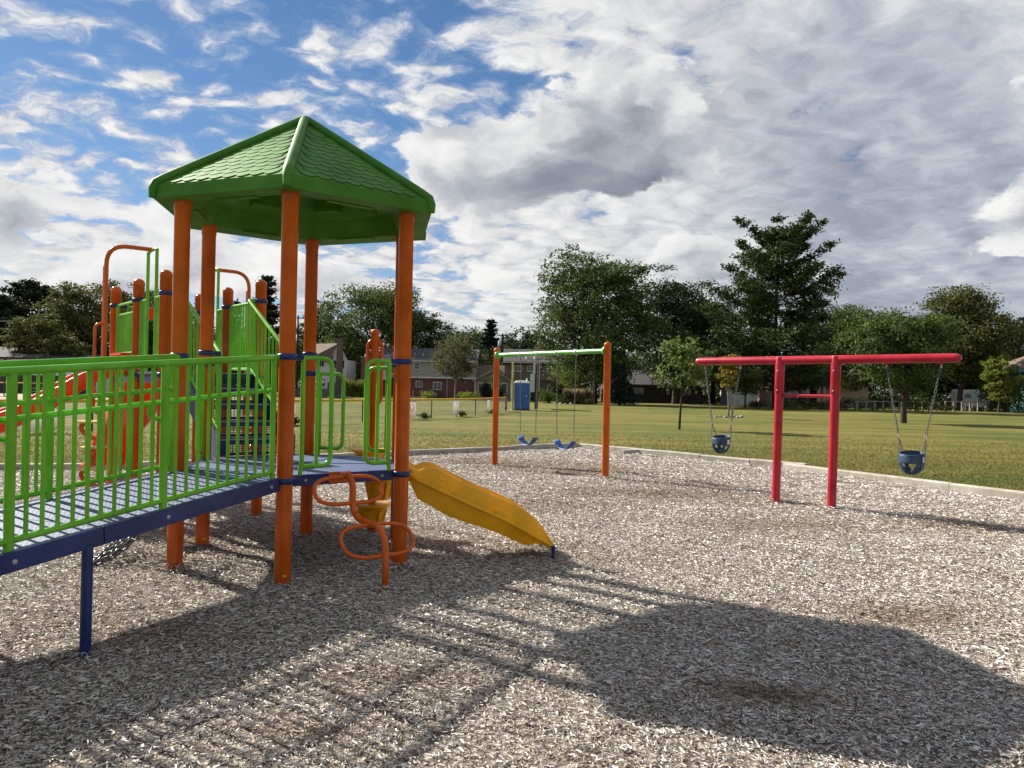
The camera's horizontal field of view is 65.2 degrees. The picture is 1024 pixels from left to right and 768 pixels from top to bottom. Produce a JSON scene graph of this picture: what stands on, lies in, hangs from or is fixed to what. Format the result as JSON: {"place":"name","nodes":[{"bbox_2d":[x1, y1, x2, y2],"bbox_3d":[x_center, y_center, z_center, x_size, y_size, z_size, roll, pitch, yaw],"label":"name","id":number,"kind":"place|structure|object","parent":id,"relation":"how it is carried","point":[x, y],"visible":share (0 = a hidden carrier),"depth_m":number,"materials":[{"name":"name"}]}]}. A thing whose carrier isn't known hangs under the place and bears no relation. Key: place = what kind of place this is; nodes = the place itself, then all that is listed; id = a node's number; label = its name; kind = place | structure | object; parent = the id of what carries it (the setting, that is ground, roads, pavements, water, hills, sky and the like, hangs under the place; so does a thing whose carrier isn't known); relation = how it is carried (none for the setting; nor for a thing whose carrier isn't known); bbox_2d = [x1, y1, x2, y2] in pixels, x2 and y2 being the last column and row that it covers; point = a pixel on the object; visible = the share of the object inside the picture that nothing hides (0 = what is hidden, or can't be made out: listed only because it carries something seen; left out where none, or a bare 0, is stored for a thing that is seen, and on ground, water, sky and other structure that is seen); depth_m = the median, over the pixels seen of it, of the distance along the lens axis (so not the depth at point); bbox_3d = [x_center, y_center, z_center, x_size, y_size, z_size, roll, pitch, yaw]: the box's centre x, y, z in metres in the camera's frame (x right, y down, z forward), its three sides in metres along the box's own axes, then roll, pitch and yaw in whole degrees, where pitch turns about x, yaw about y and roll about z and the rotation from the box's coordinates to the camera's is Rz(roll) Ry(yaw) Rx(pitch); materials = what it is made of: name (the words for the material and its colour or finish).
{"place":"outdoors","nodes":[
{"label":"outdoors","id":0,"kind":"place"},
{"bbox_2d":[0,393,251,398],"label":"infield dirt","id":1,"kind":"structure","parent":0,"point":[20,395],"depth_m":75.60,"materials":[{"name":"brown soil"}]},
{"bbox_2d":[0,375,95,393],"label":"board fence","id":2,"kind":"object","parent":1,"relation":"on","point":[3,379],"visible":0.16,"depth_m":87.98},
{"bbox_2d":[315,338,355,395],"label":"house","id":3,"kind":"structure","parent":0,"point":[343,365],"depth_m":113.92,"materials":[{"name":"white"}]},
{"bbox_2d":[360,354,393,395],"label":"house","id":4,"kind":"structure","parent":0,"point":[363,361],"depth_m":111.17,"materials":[{"name":"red brick"}]},
{"bbox_2d":[0,447,1023,767],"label":"wood chip ground","id":5,"kind":"structure","parent":0,"point":[358,698],"depth_m":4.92,"materials":[{"name":"beige wood"}]},
{"bbox_2d":[0,115,555,657],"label":"play structure","id":6,"kind":"object","parent":5,"relation":"on","point":[312,185],"visible":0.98,"depth_m":6.60,"materials":[{"name":"green plastic"}]},
{"bbox_2d":[492,342,610,476],"bbox_3d":[0.676,0.557,15.867,0.170,2.665,3.653,1,0,-36],"label":"swing frame","id":7,"kind":"object","parent":5,"relation":"on","point":[605,350],"visible":0.98,"depth_m":14.99,"materials":[{"name":"metal"}]},
{"bbox_2d":[518,357,538,445],"bbox_3d":[0.336,0.350,16.344,0.150,1.808,0.618,1,0,-36],"label":"belt swing","id":8,"kind":"object","parent":7,"relation":"hanging from","point":[522,440],"visible":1,"depth_m":16.22,"materials":[{"name":"blue rubber"}]},
{"bbox_2d":[554,357,576,449],"bbox_3d":[1.030,0.358,15.384,0.150,1.808,0.608,1,0,-36],"label":"belt swing","id":9,"kind":"object","parent":7,"relation":"hanging from","point":[559,445],"visible":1,"depth_m":15.49,"materials":[{"name":"blue rubber"}]},
{"bbox_2d":[695,353,961,507],"bbox_3d":[4.194,0.768,11.238,0.153,2.331,3.824,1,0,-43],"label":"swing frame","id":10,"kind":"object","parent":5,"relation":"on","point":[834,361],"visible":0.92,"depth_m":11.00,"materials":[{"name":"metal"}]},
{"bbox_2d":[705,368,740,453],"bbox_3d":[3.216,0.391,12.289,0.592,1.355,0.249,1,0,26],"label":"bucket swing","id":11,"kind":"object","parent":10,"relation":"hanging from","point":[720,440],"visible":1,"depth_m":12.21,"materials":[{"name":"blue plastic"}]},
{"bbox_2d":[886,366,941,474],"bbox_3d":[5.130,0.451,10.266,0.639,1.422,0.266,1,0,26],"label":"bucket swing","id":12,"kind":"object","parent":10,"relation":"hanging from","point":[908,457],"visible":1,"depth_m":10.20,"materials":[{"name":"blue plastic"}]},
{"bbox_2d":[0,384,1023,490],"bbox_3d":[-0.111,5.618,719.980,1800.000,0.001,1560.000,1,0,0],"label":"lawn","id":13,"kind":"structure","parent":0,"point":[659,420],"depth_m":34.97,"materials":[{"name":"green plant"}]},
{"bbox_2d":[0,293,42,346],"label":"pine tree","id":14,"kind":"object","parent":13,"relation":"on","point":[9,309],"visible":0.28,"depth_m":105.33,"materials":[{"name":"green plant"}]},
{"bbox_2d":[0,312,70,353],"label":"broadleaf tree","id":15,"kind":"object","parent":13,"relation":"on","point":[38,329],"visible":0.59,"depth_m":90.50,"materials":[{"name":"green plant"}]},
{"bbox_2d":[0,278,77,345],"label":"pine tree","id":16,"kind":"object","parent":13,"relation":"on","point":[30,290],"visible":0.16,"depth_m":110.47,"materials":[{"name":"green plant"}]},
{"bbox_2d":[27,327,92,358],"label":"broadleaf tree","id":17,"kind":"object","parent":13,"relation":"on","point":[62,342],"visible":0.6,"depth_m":88.93,"materials":[{"name":"green plant"}]},
{"bbox_2d":[0,347,119,392],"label":"house","id":18,"kind":"structure","parent":13,"relation":"on","point":[7,354],"depth_m":88.56,"materials":[{"name":"white"}]},
{"bbox_2d":[29,279,129,356],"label":"broadleaf tree","id":19,"kind":"object","parent":13,"relation":"on","point":[81,323],"visible":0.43,"depth_m":98.13,"materials":[{"name":"green plant"}]},
{"bbox_2d":[87,282,159,369],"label":"broadleaf tree","id":20,"kind":"object","parent":13,"relation":"on","point":[131,294],"visible":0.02,"depth_m":120.19,"materials":[{"name":"green plant"}]},
{"bbox_2d":[129,289,171,370],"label":"broadleaf tree","id":21,"kind":"object","parent":13,"relation":"on","point":[151,330],"visible":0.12,"depth_m":110.76,"materials":[{"name":"green plant"}]},
{"bbox_2d":[192,327,244,372],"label":"broadleaf tree","id":22,"kind":"object","parent":13,"relation":"on","point":[236,348],"visible":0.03,"depth_m":115.59,"materials":[{"name":"green plant"}]},
{"bbox_2d":[0,397,506,431],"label":"outfield fence","id":23,"kind":"object","parent":13,"relation":"on","point":[83,401],"visible":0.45,"depth_m":38.92,"materials":[{"name":"metal"}]},
{"bbox_2d":[17,407,56,429],"bbox_3d":[-13.895,1.007,23.440,0.047,0.673,1.062,1,0,37],"label":"banner","id":24,"kind":"object","parent":23,"relation":"attached to","point":[33,425],"visible":0.23,"depth_m":23.48,"materials":[{"name":"fabric"}]},
{"bbox_2d":[410,401,415,416],"bbox_3d":[-4.836,1.182,38.726,0.064,0.853,0.762,1,0,25],"label":"banner","id":25,"kind":"object","parent":23,"relation":"attached to","point":[412,408],"visible":0.84,"depth_m":38.80,"materials":[{"name":"fabric"}]},
{"bbox_2d":[453,400,458,414],"bbox_3d":[-3.044,1.243,43.345,0.050,0.853,0.861,1,0,17],"label":"banner","id":26,"kind":"object","parent":23,"relation":"attached to","point":[455,407],"visible":1,"depth_m":43.30,"materials":[{"name":"fabric"}]},
{"bbox_2d":[236,274,295,387],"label":"cypress tree","id":27,"kind":"object","parent":13,"relation":"on","point":[272,314],"visible":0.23,"depth_m":103.52,"materials":[{"name":"green plant"}]},
{"bbox_2d":[270,340,317,384],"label":"broadleaf tree","id":28,"kind":"object","parent":13,"relation":"on","point":[301,349],"visible":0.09,"depth_m":118.40,"materials":[{"name":"green plant"}]},
{"bbox_2d":[295,315,303,389],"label":"utility pole","id":29,"kind":"object","parent":13,"relation":"on","point":[297,325],"visible":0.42,"depth_m":111.91,"materials":[{"name":"brown wood"}]},
{"bbox_2d":[295,388,326,397],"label":"board fence","id":30,"kind":"object","parent":13,"relation":"on","point":[324,393],"visible":0.3,"depth_m":99.37,"materials":[{"name":"grey wood"}]},
{"bbox_2d":[296,299,337,343],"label":"broadleaf tree","id":31,"kind":"object","parent":13,"relation":"on","point":[302,324],"visible":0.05,"depth_m":134.31,"materials":[{"name":"green plant"}]},
{"bbox_2d":[299,320,370,360],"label":"broadleaf tree","id":32,"kind":"object","parent":13,"relation":"on","point":[318,337],"visible":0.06,"depth_m":129.73,"materials":[{"name":"green plant"}]},
{"bbox_2d":[327,382,363,397],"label":"board fence","id":33,"kind":"object","parent":13,"relation":"on","point":[337,388],"visible":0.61,"depth_m":105.98,"materials":[{"name":"grey wood"}]},
{"bbox_2d":[345,379,363,397],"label":"ornamental grass","id":34,"kind":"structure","parent":13,"relation":"on","point":[357,391],"depth_m":105.16,"materials":[{"name":"green plant"}]},
{"bbox_2d":[299,277,437,381],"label":"broadleaf tree","id":35,"kind":"object","parent":13,"relation":"on","point":[381,304],"visible":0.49,"depth_m":124.12,"materials":[{"name":"green plant"}]},
{"bbox_2d":[382,311,459,348],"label":"broadleaf tree","id":36,"kind":"object","parent":13,"relation":"on","point":[438,325],"visible":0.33,"depth_m":129.14,"materials":[{"name":"green plant"}]},
{"bbox_2d":[383,347,480,397],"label":"house","id":37,"kind":"structure","parent":13,"relation":"on","point":[423,376],"depth_m":116.00,"materials":[{"name":"red brick"}]},
{"bbox_2d":[429,333,489,397],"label":"birch tree","id":38,"kind":"object","parent":13,"relation":"on","point":[455,355],"visible":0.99,"depth_m":103.41,"materials":[{"name":"green plant"}]},
{"bbox_2d":[435,323,499,360],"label":"broadleaf tree","id":39,"kind":"object","parent":13,"relation":"on","point":[474,338],"visible":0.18,"depth_m":147.32,"materials":[{"name":"green plant"}]},
{"bbox_2d":[479,379,489,397],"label":"evergreen shrub","id":40,"kind":"object","parent":13,"relation":"on","point":[482,391],"visible":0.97,"depth_m":103.19,"materials":[{"name":"green plant"}]},
{"bbox_2d":[470,365,504,380],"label":"house","id":41,"kind":"structure","parent":13,"relation":"on","point":[482,370],"depth_m":118.02,"materials":[{"name":"brown"}]},
{"bbox_2d":[478,318,500,364],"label":"spruce tree","id":42,"kind":"object","parent":13,"relation":"on","point":[489,339],"visible":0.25,"depth_m":139.45,"materials":[{"name":"green plant"}]},
{"bbox_2d":[472,370,511,399],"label":"cottage","id":43,"kind":"structure","parent":13,"relation":"on","point":[503,380],"depth_m":108.00,"materials":[{"name":"grey"}]},
{"bbox_2d":[480,341,540,364],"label":"broadleaf tree","id":44,"kind":"object","parent":13,"relation":"on","point":[490,355],"visible":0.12,"depth_m":126.46,"materials":[{"name":"green plant"}]},
{"bbox_2d":[0,443,1023,500],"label":"kerb","id":45,"kind":"structure","parent":13,"relation":"on","point":[975,489],"depth_m":16.40,"materials":[{"name":"concrete"}]},
{"bbox_2d":[511,362,513,409],"bbox_3d":[0.046,0.214,58.300,0.320,3.600,0.320,1,0,0],"label":"foul pole","id":46,"kind":"object","parent":13,"relation":"on","point":[512,393],"visible":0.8,"depth_m":58.24,"materials":[{"name":"yellow metal"}]},
{"bbox_2d":[499,326,536,347],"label":"broadleaf tree","id":47,"kind":"object","parent":13,"relation":"on","point":[513,339],"visible":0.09,"depth_m":150.72,"materials":[{"name":"green plant"}]},
{"bbox_2d":[514,378,529,410],"bbox_3d":[0.735,0.758,59.182,1.180,2.370,1.201,1,0,0],"label":"portable toilet","id":48,"kind":"object","parent":13,"relation":"on","point":[524,390],"visible":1,"depth_m":58.61,"materials":[{"name":"blue plastic"}]},
{"bbox_2d":[516,384,527,407],"bbox_3d":[0.713,0.880,58.609,0.860,1.780,0.055,1,0,0],"label":"door","id":49,"kind":"structure","parent":48,"relation":"in","point":[524,387],"depth_m":58.60,"materials":[{"name":"blue plastic"}]},
{"bbox_2d":[516,331,544,349],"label":"broadleaf tree","id":50,"kind":"object","parent":13,"relation":"on","point":[526,337],"visible":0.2,"depth_m":148.69,"materials":[{"name":"green plant"}]},
{"bbox_2d":[530,363,538,408],"bbox_3d":[1.801,0.191,63.615,0.447,3.675,3.600,1,0,6],"label":"scoreboard","id":51,"kind":"object","parent":13,"relation":"on","point":[533,381],"visible":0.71,"depth_m":62.56,"materials":[{"name":"black paint"}]},
{"bbox_2d":[531,388,557,402],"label":"shrub","id":52,"kind":"object","parent":13,"relation":"on","point":[547,396],"visible":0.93,"depth_m":90.30,"materials":[{"name":"green plant"}]},
{"bbox_2d":[548,377,565,402],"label":"shrub","id":53,"kind":"object","parent":13,"relation":"on","point":[553,387],"visible":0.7,"depth_m":91.66,"materials":[{"name":"green plant"}]},
{"bbox_2d":[553,388,576,403],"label":"shrub","id":54,"kind":"object","parent":13,"relation":"on","point":[565,395],"visible":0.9,"depth_m":87.57,"materials":[{"name":"green plant"}]},
{"bbox_2d":[548,356,600,389],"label":"broadleaf tree","id":55,"kind":"object","parent":13,"relation":"on","point":[571,384],"visible":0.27,"depth_m":102.96,"materials":[{"name":"green plant"}]},
{"bbox_2d":[570,388,587,403],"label":"ornamental grass","id":56,"kind":"object","parent":13,"relation":"on","point":[582,397],"depth_m":88.29,"materials":[{"name":"plant"}]},
{"bbox_2d":[215,377,950,405],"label":"undergrowth","id":57,"kind":"object","parent":13,"relation":"on","point":[880,389],"visible":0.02,"depth_m":149.88,"materials":[{"name":"green plant"}]},
{"bbox_2d":[578,388,594,403],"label":"ornamental grass","id":58,"kind":"object","parent":13,"relation":"on","point":[590,395],"depth_m":88.55,"materials":[{"name":"plant"}]},
{"bbox_2d":[586,324,596,403],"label":"utility pole","id":59,"kind":"object","parent":13,"relation":"on","point":[593,384],"visible":0.56,"depth_m":88.89,"materials":[{"name":"brown wood"}]},
{"bbox_2d":[526,243,679,403],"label":"broadleaf tree","id":60,"kind":"object","parent":13,"relation":"on","point":[573,317],"visible":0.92,"depth_m":89.28,"materials":[{"name":"green plant"}]},
{"bbox_2d":[598,363,643,405],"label":"spruce tree","id":61,"kind":"object","parent":13,"relation":"on","point":[620,391],"visible":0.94,"depth_m":86.38,"materials":[{"name":"green plant"}]},
{"bbox_2d":[625,352,658,369],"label":"distant tree","id":62,"kind":"object","parent":13,"relation":"on","point":[638,361],"visible":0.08,"depth_m":180.75,"materials":[{"name":"green plant"}]},
{"bbox_2d":[596,370,706,403],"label":"house","id":63,"kind":"structure","parent":13,"relation":"on","point":[651,393],"depth_m":107.99,"materials":[{"name":"grey"}]},
{"bbox_2d":[633,387,644,394],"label":"window","id":64,"kind":"structure","parent":63,"relation":"in","point":[640,389],"depth_m":107.97,"materials":[{"name":"grey glass"}]},
{"bbox_2d":[660,387,670,395],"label":"window","id":65,"kind":"structure","parent":63,"relation":"in","point":[663,391],"depth_m":107.97,"materials":[{"name":"grey glass"}]},
{"bbox_2d":[617,263,738,403],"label":"broadleaf tree","id":66,"kind":"object","parent":13,"relation":"on","point":[690,319],"visible":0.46,"depth_m":101.46,"materials":[{"name":"green plant"}]},
{"bbox_2d":[649,335,717,428],"bbox_3d":[7.349,0.032,33.893,2.654,4.186,2.780,1,0,-37],"label":"young tree","id":67,"kind":"object","parent":13,"relation":"on","point":[687,368],"visible":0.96,"depth_m":33.55,"materials":[{"name":"green plant"}]},
{"bbox_2d":[665,287,762,403],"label":"broadleaf tree","id":68,"kind":"object","parent":13,"relation":"on","point":[713,394],"visible":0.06,"depth_m":111.64,"materials":[{"name":"green plant"}]},
{"bbox_2d":[714,415,743,417],"bbox_3d":[13.998,2.076,51.801,1.932,0.157,1.772,1,0,0],"label":"mulch bed","id":69,"kind":"object","parent":13,"relation":"on","point":[740,416],"visible":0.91,"depth_m":51.30,"materials":[{"name":"brown wood"}]},
{"bbox_2d":[715,353,741,415],"bbox_3d":[13.936,0.183,51.662,1.661,4.350,2.017,1,0,0],"label":"young tree","id":70,"kind":"object","parent":69,"relation":"on","point":[729,372],"visible":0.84,"depth_m":51.55,"materials":[{"name":"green plant"}]},
{"bbox_2d":[718,385,757,404],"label":"garage","id":71,"kind":"structure","parent":13,"relation":"on","point":[732,396],"depth_m":107.99,"materials":[{"name":"white"}]},
{"bbox_2d":[733,389,751,404],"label":"garage door","id":72,"kind":"structure","parent":71,"relation":"in","point":[739,398],"depth_m":107.94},
{"bbox_2d":[726,365,765,407],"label":"broadleaf tree","id":73,"kind":"object","parent":13,"relation":"on","point":[745,384],"visible":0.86,"depth_m":83.27,"materials":[{"name":"green plant"}]},
{"bbox_2d":[748,400,769,408],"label":"shrub","id":74,"kind":"object","parent":13,"relation":"on","point":[756,403],"visible":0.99,"depth_m":83.71,"materials":[{"name":"green plant"}]},
{"bbox_2d":[674,209,875,407],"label":"pine tree","id":75,"kind":"object","parent":13,"relation":"on","point":[799,324],"visible":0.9,"depth_m":87.44,"materials":[{"name":"green plant"}]},
{"bbox_2d":[794,397,816,408],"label":"shrub","id":76,"kind":"object","parent":13,"relation":"on","point":[805,399],"visible":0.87,"depth_m":84.90,"materials":[{"name":"green plant"}]},
{"bbox_2d":[757,367,872,406],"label":"house","id":77,"kind":"structure","parent":13,"relation":"on","point":[764,396],"depth_m":105.02,"materials":[{"name":"brick"}]},
{"bbox_2d":[780,300,869,375],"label":"broadleaf tree","id":78,"kind":"object","parent":13,"relation":"on","point":[825,321],"visible":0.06,"depth_m":110.09,"materials":[{"name":"green plant"}]},
{"bbox_2d":[840,397,854,409],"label":"shrub","id":79,"kind":"object","parent":13,"relation":"on","point":[845,402],"visible":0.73,"depth_m":85.79,"materials":[{"name":"green plant"}]},
{"bbox_2d":[702,385,1001,408],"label":"garden hedge","id":80,"kind":"object","parent":13,"relation":"on","point":[941,397],"visible":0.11,"depth_m":116.39,"materials":[{"name":"green plant"}]},
{"bbox_2d":[820,303,896,390],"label":"broadleaf tree","id":81,"kind":"object","parent":13,"relation":"on","point":[844,314],"visible":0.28,"depth_m":103.97,"materials":[{"name":"green plant"}]},
{"bbox_2d":[848,396,873,409],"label":"shrub","id":82,"kind":"object","parent":13,"relation":"on","point":[864,399],"visible":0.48,"depth_m":87.96,"materials":[{"name":"green plant"}]},
{"bbox_2d":[852,403,885,410],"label":"shrub","id":83,"kind":"object","parent":13,"relation":"on","point":[868,407],"visible":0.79,"depth_m":84.86,"materials":[{"name":"green plant"}]},
{"bbox_2d":[856,401,899,410],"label":"rail fence","id":84,"kind":"object","parent":13,"relation":"on","point":[875,405],"visible":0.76,"depth_m":82.13,"materials":[{"name":"grey wood"}]},
{"bbox_2d":[831,306,972,422],"bbox_3d":[22.732,-1.096,47.402,7.162,7.210,7.242,1,0,0],"label":"round tree","id":85,"kind":"object","parent":13,"relation":"on","point":[922,331],"visible":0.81,"depth_m":46.51,"materials":[{"name":"green plant"}]},
{"bbox_2d":[880,327,942,407],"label":"broadleaf tree","id":86,"kind":"object","parent":13,"relation":"on","point":[930,394],"visible":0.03,"depth_m":110.51,"materials":[{"name":"green plant"}]},
{"bbox_2d":[897,398,929,411],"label":"shrub","id":87,"kind":"object","parent":13,"relation":"on","point":[911,403],"visible":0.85,"depth_m":83.97,"materials":[{"name":"green plant"}]},
{"bbox_2d":[913,396,944,411],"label":"shrub","id":88,"kind":"object","parent":13,"relation":"on","point":[936,404],"visible":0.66,"depth_m":85.56,"materials":[{"name":"green plant"}]},
{"bbox_2d":[895,332,971,406],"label":"pine tree","id":89,"kind":"object","parent":13,"relation":"on","point":[948,384],"visible":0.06,"depth_m":110.09,"materials":[{"name":"green plant"}]},
{"bbox_2d":[934,404,958,410],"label":"shrub","id":90,"kind":"object","parent":13,"relation":"on","point":[948,407],"visible":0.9,"depth_m":87.55,"materials":[{"name":"green plant"}]},
{"bbox_2d":[900,283,1023,410],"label":"broadleaf tree","id":91,"kind":"object","parent":13,"relation":"on","point":[984,342],"visible":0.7,"depth_m":92.57,"materials":[{"name":"green plant"}]},
{"bbox_2d":[944,401,986,411],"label":"rail fence","id":92,"kind":"object","parent":13,"relation":"on","point":[969,405],"visible":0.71,"depth_m":89.62,"materials":[{"name":"white wood"}]},
{"bbox_2d":[951,390,993,409],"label":"trailer","id":93,"kind":"object","parent":13,"relation":"on","point":[969,395],"visible":0.48,"depth_m":99.90,"materials":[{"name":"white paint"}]},
{"bbox_2d":[952,314,1023,408],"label":"broadleaf tree","id":94,"kind":"object","parent":13,"relation":"on","point":[967,387],"visible":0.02,"depth_m":110.06,"materials":[{"name":"green plant"}]},
{"bbox_2d":[972,368,1023,411],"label":"tall bush","id":95,"kind":"object","parent":13,"relation":"on","point":[1016,391],"visible":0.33,"depth_m":91.94,"materials":[{"name":"green plant"}]},
{"bbox_2d":[979,354,1023,412],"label":"broadleaf tree","id":96,"kind":"object","parent":13,"relation":"on","point":[992,365],"visible":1,"depth_m":87.59,"materials":[{"name":"green plant"}]},
{"bbox_2d":[999,317,1023,360],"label":"broadleaf tree","id":97,"kind":"object","parent":13,"relation":"on","point":[1020,324],"visible":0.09,"depth_m":104.53,"materials":[{"name":"green plant"}]},
{"bbox_2d":[0,0,1023,397],"label":"sky","id":98,"kind":"structure","parent":0,"point":[635,131],"materials":[{"name":"blue"}]},
{"bbox_2d":[503,349,565,400],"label":"house","id":99,"kind":"structure","parent":0,"point":[526,367],"depth_m":109.81,"materials":[{"name":"grey brick"}]},
{"bbox_2d":[989,356,1023,411],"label":"house","id":100,"kind":"structure","parent":0,"point":[1017,362],"depth_m":95.85,"materials":[{"name":"brown"}]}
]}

